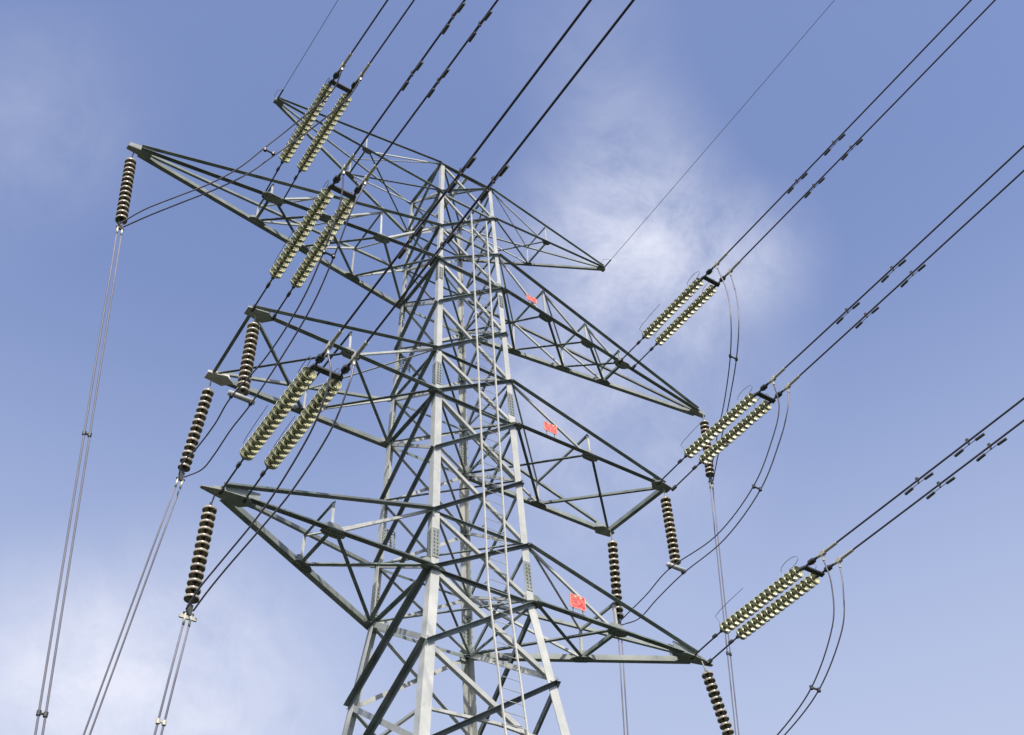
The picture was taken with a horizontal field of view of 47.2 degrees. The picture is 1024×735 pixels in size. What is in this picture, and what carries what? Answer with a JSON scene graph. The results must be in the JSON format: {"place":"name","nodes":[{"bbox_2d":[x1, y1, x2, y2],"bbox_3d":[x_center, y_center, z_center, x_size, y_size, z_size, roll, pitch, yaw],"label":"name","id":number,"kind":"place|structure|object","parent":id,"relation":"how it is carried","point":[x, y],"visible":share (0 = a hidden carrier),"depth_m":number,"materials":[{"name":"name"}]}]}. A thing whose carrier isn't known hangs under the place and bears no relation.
{"place":"outdoors","nodes":[
{"label":"outdoors","id":0,"kind":"place"},
{"bbox_2d":[0,0,1023,734],"label":"sky","id":1,"kind":"structure","parent":0,"point":[931,642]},
{"label":"ground","id":2,"kind":"structure","parent":0,"visible":0},
{"bbox_2d":[126,97,712,734],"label":"transmission tower","id":3,"kind":"structure","parent":2,"relation":"on","point":[434,573],"depth_m":35.07,"materials":[{"name":"metal"}]},
{"bbox_2d":[115,152,135,230],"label":"hanging insulator string","id":4,"kind":"object","parent":3,"relation":"hanging from","point":[124,200],"visible":0.99,"depth_m":34.73,"materials":[{"name":"ceramic"}]},
{"bbox_2d":[34,227,118,734],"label":"dropper cable","id":5,"kind":"object","parent":4,"relation":"hanging from","point":[58,592],"visible":1,"depth_m":26.16,"materials":[{"name":"metal"}]},
{"bbox_2d":[36,709,48,717],"bbox_3d":[-9.034,6.661,22.521,0.226,0.100,0.094,24,-50,-25],"label":"cable spacer","id":6,"kind":"object","parent":5,"relation":"attached to","point":[44,714],"visible":1,"depth_m":22.50,"materials":[{"name":"grey metal"}]},
{"bbox_2d":[82,430,91,437],"bbox_3d":[-10.085,1.580,27.789,0.226,0.100,0.094,24,-50,-25],"label":"cable spacer","id":7,"kind":"object","parent":5,"relation":"attached to","point":[86,433],"visible":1,"depth_m":27.77,"materials":[{"name":"grey metal"}]},
{"bbox_2d":[41,229,122,734],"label":"dropper cable","id":8,"kind":"object","parent":4,"relation":"hanging from","point":[64,596],"visible":1,"depth_m":26.26,"materials":[{"name":"metal"}]},
{"bbox_2d":[176,378,213,480],"bbox_3d":[-8.915,1.684,33.126,0.641,3.748,0.344,-15,-46,12],"label":"hanging insulator string","id":9,"kind":"object","parent":3,"relation":"hanging from","point":[196,429],"visible":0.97,"depth_m":33.01,"materials":[{"name":"ceramic"}]},
{"bbox_2d":[83,478,178,734],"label":"dropper cable","id":10,"kind":"object","parent":9,"relation":"hanging from","point":[115,648],"visible":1,"depth_m":29.11,"materials":[{"name":"metal"}]},
{"bbox_2d":[89,480,183,734],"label":"dropper cable","id":11,"kind":"object","parent":9,"relation":"hanging from","point":[116,661],"visible":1,"depth_m":29.16,"materials":[{"name":"metal"}]},
{"bbox_2d":[178,494,216,621],"bbox_3d":[-7.108,4.248,26.742,0.394,3.465,0.344,-9,-45,6],"label":"hanging insulator string","id":12,"kind":"object","parent":3,"relation":"hanging from","point":[200,552],"visible":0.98,"depth_m":26.64,"materials":[{"name":"ceramic"}]},
{"bbox_2d":[153,613,186,734],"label":"dropper cable","id":13,"kind":"object","parent":12,"relation":"hanging from","point":[170,672],"visible":1,"depth_m":24.60,"materials":[{"name":"metal"}]},
{"bbox_2d":[155,718,166,725],"bbox_3d":[-7.162,7.240,23.899,0.226,0.100,0.094,24,-50,-25],"label":"cable spacer","id":14,"kind":"object","parent":13,"relation":"attached to","point":[162,722],"visible":1,"depth_m":23.87,"materials":[{"name":"metal"}]},
{"bbox_2d":[160,616,191,734],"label":"dropper cable","id":15,"kind":"object","parent":12,"relation":"hanging from","point":[175,677],"visible":1,"depth_m":24.63,"materials":[{"name":"metal"}]},
{"bbox_2d":[227,313,259,405],"bbox_3d":[-7.067,-0.329,31.429,0.720,3.330,0.340,24,-50,-25],"label":"jumper insulator string","id":16,"kind":"object","parent":3,"relation":"hanging from","point":[248,357],"visible":0.95,"depth_m":31.16,"materials":[{"name":"ceramic"}]},
{"bbox_2d":[218,329,368,502],"bbox_3d":[-5.041,1.021,26.614,0.984,0.968,6.005,24,-50,-25],"label":"tension insulator string","id":17,"kind":"object","parent":3,"relation":"attached to","point":[276,416],"visible":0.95,"depth_m":26.25,"materials":[{"name":"beige ceramic"}]},
{"bbox_2d":[185,354,331,609],"bbox_3d":[-5.441,2.512,25.236,0.181,3.317,5.684,26,-51,-27],"label":"jumper cable","id":18,"kind":"object","parent":17,"relation":"hanging from","point":[261,511],"visible":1,"depth_m":24.46,"materials":[{"name":"grey metal"}]},
{"bbox_2d":[192,364,354,611],"bbox_3d":[-5.203,2.618,25.355,0.117,3.317,5.714,31,-53,-29],"label":"jumper cable","id":19,"kind":"object","parent":17,"relation":"hanging from","point":[276,510],"visible":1,"depth_m":24.59,"materials":[{"name":"grey metal"}]},
{"bbox_2d":[340,0,591,331],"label":"line conductor","id":20,"kind":"object","parent":17,"relation":"attached to","point":[449,189],"visible":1,"depth_m":22.03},
{"bbox_2d":[366,0,634,342],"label":"line conductor","id":21,"kind":"object","parent":17,"relation":"attached to","point":[481,197],"visible":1,"depth_m":22.19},
{"bbox_2d":[274,0,337,99],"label":"earth wire","id":22,"kind":"object","parent":3,"relation":"attached to","point":[303,56],"visible":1,"depth_m":41.06,"materials":[{"name":"grey metal"}]},
{"bbox_2d":[251,153,376,320],"bbox_3d":[-5.353,-3.524,31.322,0.984,1.064,5.805,24,-50,-25],"label":"tension insulator string","id":23,"kind":"object","parent":3,"relation":"attached to","point":[294,245],"visible":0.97,"depth_m":31.10,"materials":[{"name":"beige ceramic"}]},
{"bbox_2d":[178,174,343,475],"bbox_3d":[-6.647,-0.961,30.785,0.257,3.993,8.633,26,-51,-26],"label":"jumper cable","id":24,"kind":"object","parent":23,"relation":"hanging from","point":[237,389],"visible":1,"depth_m":29.44,"materials":[{"name":"grey metal"}]},
{"bbox_2d":[184,184,364,477],"bbox_3d":[-6.314,-0.809,30.959,0.273,3.994,8.653,27,-52,-27],"label":"jumper cable","id":25,"kind":"object","parent":23,"relation":"hanging from","point":[244,412],"visible":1,"depth_m":29.59,"materials":[{"name":"grey metal"}]},
{"bbox_2d":[322,249,334,258],"bbox_3d":[-4.554,-2.819,29.103,0.364,0.100,0.104,24,-50,-25],"label":"cable spacer","id":26,"kind":"object","parent":25,"relation":"attached to","point":[324,252],"visible":1,"depth_m":29.08,"materials":[{"name":"grey metal"}]},
{"bbox_2d":[354,0,465,154],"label":"line conductor","id":27,"kind":"object","parent":23,"relation":"attached to","point":[443,31],"visible":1,"depth_m":27.59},
{"bbox_2d":[375,0,498,165],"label":"line conductor","id":28,"kind":"object","parent":23,"relation":"attached to","point":[469,39],"visible":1,"depth_m":27.73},
{"bbox_2d":[261,52,370,205],"bbox_3d":[-6.141,-7.475,36.459,0.984,1.191,5.839,24,-50,-25],"label":"tension insulator string","id":29,"kind":"object","parent":3,"relation":"attached to","point":[314,147],"visible":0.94,"depth_m":36.27,"materials":[{"name":"beige ceramic"}]},
{"bbox_2d":[118,70,341,224],"bbox_3d":[-8.086,-6.319,34.349,6.873,4.062,0.510,-16,-46,13],"label":"jumper cable","id":30,"kind":"object","parent":29,"relation":"hanging from","point":[241,165],"visible":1,"depth_m":33.94,"materials":[{"name":"grey metal"}]},
{"bbox_2d":[263,147,274,155],"bbox_3d":[-7.110,-6.321,34.292,0.364,0.100,0.104,24,-50,-25],"label":"cable spacer","id":31,"kind":"object","parent":30,"relation":"attached to","point":[266,150],"visible":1,"depth_m":34.26,"materials":[{"name":"grey metal"}]},
{"bbox_2d":[123,80,360,226],"bbox_3d":[-7.788,-6.198,34.488,7.143,4.063,0.429,-14,-45,11],"label":"jumper cable","id":32,"kind":"object","parent":29,"relation":"hanging from","point":[253,169],"visible":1,"depth_m":34.00,"materials":[{"name":"grey metal"}]},
{"bbox_2d":[351,0,387,53],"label":"line conductor","id":33,"kind":"object","parent":29,"relation":"attached to","point":[378,13],"visible":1,"depth_m":33.89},
{"bbox_2d":[369,0,414,63],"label":"line conductor","id":34,"kind":"object","parent":29,"relation":"attached to","point":[393,29],"visible":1,"depth_m":34.01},
{"bbox_2d":[607,531,623,625],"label":"hanging insulator string","id":35,"kind":"object","parent":3,"relation":"hanging from","point":[615,579],"visible":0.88,"depth_m":39.16,"materials":[{"name":"ceramic"}]},
{"bbox_2d":[618,639,624,734],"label":"dropper cable","id":36,"kind":"object","parent":35,"relation":"hanging from","point":[621,690],"visible":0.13,"depth_m":36.16,"materials":[{"name":"metal"}]},
{"bbox_2d":[621,640,628,734],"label":"dropper cable","id":37,"kind":"object","parent":35,"relation":"hanging from","point":[625,690],"visible":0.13,"depth_m":36.26,"materials":[{"name":"metal"}]},
{"bbox_2d":[660,487,686,574],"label":"jumper insulator string","id":38,"kind":"object","parent":3,"relation":"hanging from","point":[671,534],"visible":0.99,"depth_m":37.47,"materials":[{"name":"ceramic"}]},
{"bbox_2d":[619,253,740,369],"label":"tension insulator string","id":39,"kind":"object","parent":3,"relation":"attached to","point":[668,312],"visible":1,"depth_m":41.96,"materials":[{"name":"beige ceramic"}]},
{"bbox_2d":[709,268,731,479],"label":"jumper cable","id":40,"kind":"object","parent":39,"relation":"hanging from","point":[729,359],"visible":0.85,"depth_m":38.75,"materials":[{"name":"grey metal"}]},
{"bbox_2d":[713,275,738,480],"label":"jumper cable","id":41,"kind":"object","parent":39,"relation":"hanging from","point":[734,368],"visible":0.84,"depth_m":38.87,"materials":[{"name":"grey metal"}]},
{"bbox_2d":[726,0,971,253],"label":"line conductor","id":42,"kind":"object","parent":39,"relation":"attached to","point":[805,173],"visible":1,"depth_m":37.36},
{"bbox_2d":[740,0,995,260],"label":"line conductor","id":43,"kind":"object","parent":39,"relation":"attached to","point":[842,158],"visible":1,"depth_m":37.52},
{"bbox_2d":[700,414,713,483],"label":"hanging insulator string","id":44,"kind":"object","parent":3,"relation":"hanging from","point":[704,425],"visible":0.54,"depth_m":44.60,"materials":[{"name":"ceramic"}]},
{"bbox_2d":[709,482,735,734],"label":"dropper cable","id":45,"kind":"object","parent":44,"relation":"hanging from","point":[722,609],"visible":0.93,"depth_m":39.96,"materials":[{"name":"metal"}]},
{"bbox_2d":[712,484,738,734],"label":"dropper cable","id":46,"kind":"object","parent":44,"relation":"hanging from","point":[725,610],"visible":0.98,"depth_m":40.10,"materials":[{"name":"metal"}]},
{"bbox_2d":[701,660,733,734],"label":"hanging insulator string","id":47,"kind":"object","parent":3,"relation":"hanging from","point":[716,700],"visible":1,"depth_m":33.11,"materials":[{"name":"ceramic"}]},
{"bbox_2d":[601,1,833,267],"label":"earth wire","id":48,"kind":"object","parent":3,"relation":"attached to","point":[716,137],"visible":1,"depth_m":44.72,"materials":[{"name":"grey metal"}]},
{"bbox_2d":[657,367,799,490],"bbox_3d":[6.771,1.853,37.381,0.984,0.945,6.114,24,-50,-25],"label":"tension insulator string","id":49,"kind":"object","parent":3,"relation":"attached to","point":[720,426],"visible":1,"depth_m":37.03,"materials":[{"name":"beige ceramic"}]},
{"bbox_2d":[618,385,779,623],"bbox_3d":[5.709,4.401,36.681,0.211,3.826,8.476,24,-50,-25],"label":"jumper cable","id":50,"kind":"object","parent":49,"relation":"hanging from","point":[731,517],"visible":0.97,"depth_m":35.22,"materials":[{"name":"grey metal"}]},
{"bbox_2d":[621,392,788,624],"bbox_3d":[6.054,4.560,36.861,0.306,3.826,8.487,25,-51,-26],"label":"jumper cable","id":51,"kind":"object","parent":49,"relation":"hanging from","point":[735,525],"visible":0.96,"depth_m":35.35,"materials":[{"name":"grey metal"}]},
{"bbox_2d":[752,484,761,491],"bbox_3d":[7.291,3.584,34.852,0.364,0.100,0.104,24,-50,-25],"label":"cable spacer","id":52,"kind":"object","parent":51,"relation":"attached to","point":[754,487],"visible":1,"depth_m":34.83,"materials":[{"name":"grey metal"}]},
{"bbox_2d":[784,145,1023,368],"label":"line conductor","id":53,"kind":"object","parent":49,"relation":"attached to","point":[854,305],"visible":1,"depth_m":32.96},
{"bbox_2d":[799,170,1023,375],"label":"line conductor","id":54,"kind":"object","parent":49,"relation":"attached to","point":[875,308],"visible":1,"depth_m":33.23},
{"bbox_2d":[691,541,852,664],"bbox_3d":[7.147,6.496,32.897,0.984,1.015,6.016,24,-50,-25],"label":"tension insulator string","id":55,"kind":"object","parent":3,"relation":"attached to","point":[766,596],"visible":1,"depth_m":32.59,"materials":[{"name":"beige ceramic"}]},
{"bbox_2d":[777,560,834,734],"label":"jumper cable","id":56,"kind":"object","parent":55,"relation":"hanging from","point":[784,726],"visible":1,"depth_m":30.23,"materials":[{"name":"grey metal"}]},
{"bbox_2d":[809,685,820,692],"bbox_3d":[7.808,8.276,30.159,0.364,0.100,0.104,24,-50,-25],"label":"cable spacer","id":57,"kind":"object","parent":56,"relation":"attached to","point":[811,687],"visible":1,"depth_m":30.13,"materials":[{"name":"grey metal"}]},
{"bbox_2d":[784,567,844,734],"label":"jumper cable","id":58,"kind":"object","parent":55,"relation":"hanging from","point":[832,658],"visible":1,"depth_m":30.33,"materials":[{"name":"grey metal"}]},
{"bbox_2d":[836,397,1023,542],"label":"line conductor","id":59,"kind":"object","parent":55,"relation":"attached to","point":[959,452],"visible":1,"depth_m":29.10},
{"bbox_2d":[852,419,1023,550],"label":"line conductor","id":60,"kind":"object","parent":55,"relation":"attached to","point":[989,445],"visible":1,"depth_m":29.37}
]}

